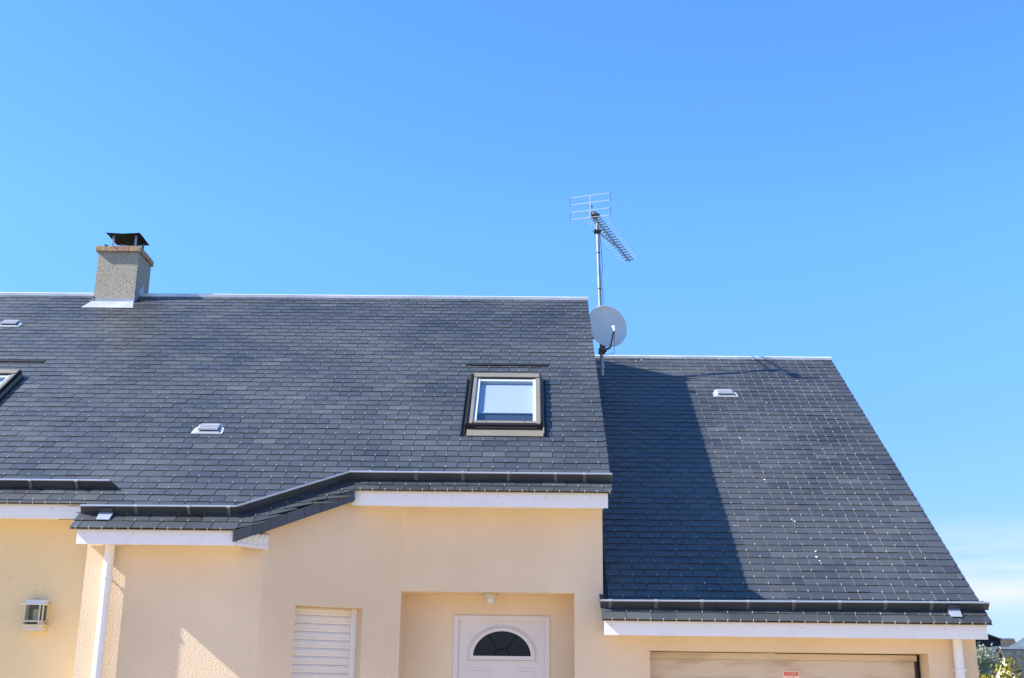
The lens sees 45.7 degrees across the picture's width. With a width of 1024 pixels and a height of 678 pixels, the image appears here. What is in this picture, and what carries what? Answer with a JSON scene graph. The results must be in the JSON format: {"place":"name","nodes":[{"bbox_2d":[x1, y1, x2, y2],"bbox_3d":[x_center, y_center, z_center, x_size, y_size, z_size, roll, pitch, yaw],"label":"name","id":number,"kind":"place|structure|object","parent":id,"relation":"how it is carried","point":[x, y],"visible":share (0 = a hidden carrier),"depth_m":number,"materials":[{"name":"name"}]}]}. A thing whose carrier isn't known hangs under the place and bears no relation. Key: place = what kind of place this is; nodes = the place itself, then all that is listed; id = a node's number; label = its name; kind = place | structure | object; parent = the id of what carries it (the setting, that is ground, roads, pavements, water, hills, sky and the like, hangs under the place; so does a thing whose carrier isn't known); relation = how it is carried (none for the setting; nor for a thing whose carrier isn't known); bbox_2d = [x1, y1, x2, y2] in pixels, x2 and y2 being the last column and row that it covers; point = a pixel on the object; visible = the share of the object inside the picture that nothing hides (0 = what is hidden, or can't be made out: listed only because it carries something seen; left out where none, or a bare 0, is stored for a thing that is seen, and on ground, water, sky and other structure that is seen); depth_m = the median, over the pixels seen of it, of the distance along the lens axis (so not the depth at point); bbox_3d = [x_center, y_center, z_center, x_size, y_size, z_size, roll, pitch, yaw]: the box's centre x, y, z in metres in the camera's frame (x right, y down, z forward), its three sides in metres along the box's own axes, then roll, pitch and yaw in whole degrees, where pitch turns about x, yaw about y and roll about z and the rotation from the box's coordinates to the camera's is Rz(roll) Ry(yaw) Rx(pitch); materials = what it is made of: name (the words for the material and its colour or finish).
{"place":"outdoors","nodes":[
{"label":"outdoors","id":0,"kind":"place"},
{"bbox_2d":[0,0,1023,641],"label":"sky","id":1,"kind":"structure","parent":0,"point":[841,180],"materials":[{"name":"blue"}]},
{"bbox_2d":[975,634,1000,647],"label":"neighbour house","id":2,"kind":"structure","parent":0,"point":[995,640],"depth_m":89.00,"materials":[{"name":"black tile"}]},
{"bbox_2d":[976,642,1002,677],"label":"olive tree","id":3,"kind":"object","parent":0,"point":[988,662],"visible":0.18,"depth_m":27.63,"materials":[{"name":"green plant"}]},
{"bbox_2d":[977,646,1001,674],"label":"neighbour house","id":4,"kind":"structure","parent":0,"point":[995,649],"depth_m":83.03,"materials":[{"name":"grey"}]},
{"bbox_2d":[978,656,1021,677],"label":"leafy shrub","id":5,"kind":"object","parent":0,"point":[1006,668],"visible":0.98,"depth_m":21.46,"materials":[{"name":"yellow plant"}]},
{"bbox_2d":[990,647,1023,677],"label":"neighbour house","id":6,"kind":"structure","parent":0,"point":[1012,652],"depth_m":76.80,"materials":[{"name":"white paint"}]},
{"bbox_2d":[1000,638,1015,646],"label":"neighbour house","id":7,"kind":"structure","parent":0,"point":[1006,642],"depth_m":117.72,"materials":[{"name":"grey"}]},
{"bbox_2d":[1009,638,1023,646],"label":"neighbour house","id":8,"kind":"structure","parent":0,"point":[1019,643],"depth_m":103.40,"materials":[{"name":"grey tile"}]},
{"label":"driveway","id":9,"kind":"structure","parent":0,"visible":0},
{"bbox_2d":[0,233,991,677],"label":"house","id":10,"kind":"structure","parent":9,"relation":"on","point":[294,485],"depth_m":11.19,"materials":[{"name":"tile"}]},
{"bbox_2d":[19,599,51,631],"bbox_3d":[-4.119,2.386,10.509,0.214,0.269,0.130,1,-16,1],"label":"wall lantern","id":11,"kind":"object","parent":10,"relation":"attached to","point":[40,625],"depth_m":10.48,"materials":[{"name":"beige plastic"}]},
{"bbox_2d":[483,593,497,604],"bbox_3d":[-0.194,2.345,10.957,0.139,0.096,0.139,1,-16,1],"label":"porch light","id":12,"kind":"object","parent":10,"relation":"attached to","point":[490,598],"visible":1,"depth_m":10.92,"materials":[{"name":"white glass"}]},
{"bbox_2d":[452,615,549,677],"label":"front door","id":13,"kind":"structure","parent":10,"relation":"in","point":[484,646],"depth_m":11.06,"materials":[{"name":"white paint"}]},
{"bbox_2d":[570,192,639,376],"bbox_3d":[1.346,-0.484,16.248,0.551,2.348,1.941,-6,-18,21],"label":"tv antenna","id":14,"kind":"object","parent":10,"relation":"attached to","point":[594,215],"visible":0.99,"depth_m":15.78,"materials":[{"name":"metal"}]},
{"bbox_2d":[590,305,626,354],"bbox_3d":[1.196,-0.133,15.370,0.394,0.659,0.429,-7,-18,25],"label":"satellite dish","id":15,"kind":"object","parent":14,"relation":"attached to","point":[608,327],"visible":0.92,"depth_m":15.44,"materials":[{"name":"metal"}]},
{"bbox_2d":[650,651,920,677],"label":"garage door","id":16,"kind":"structure","parent":10,"relation":"in","point":[663,664],"depth_m":10.85,"materials":[{"name":"beige wood"}]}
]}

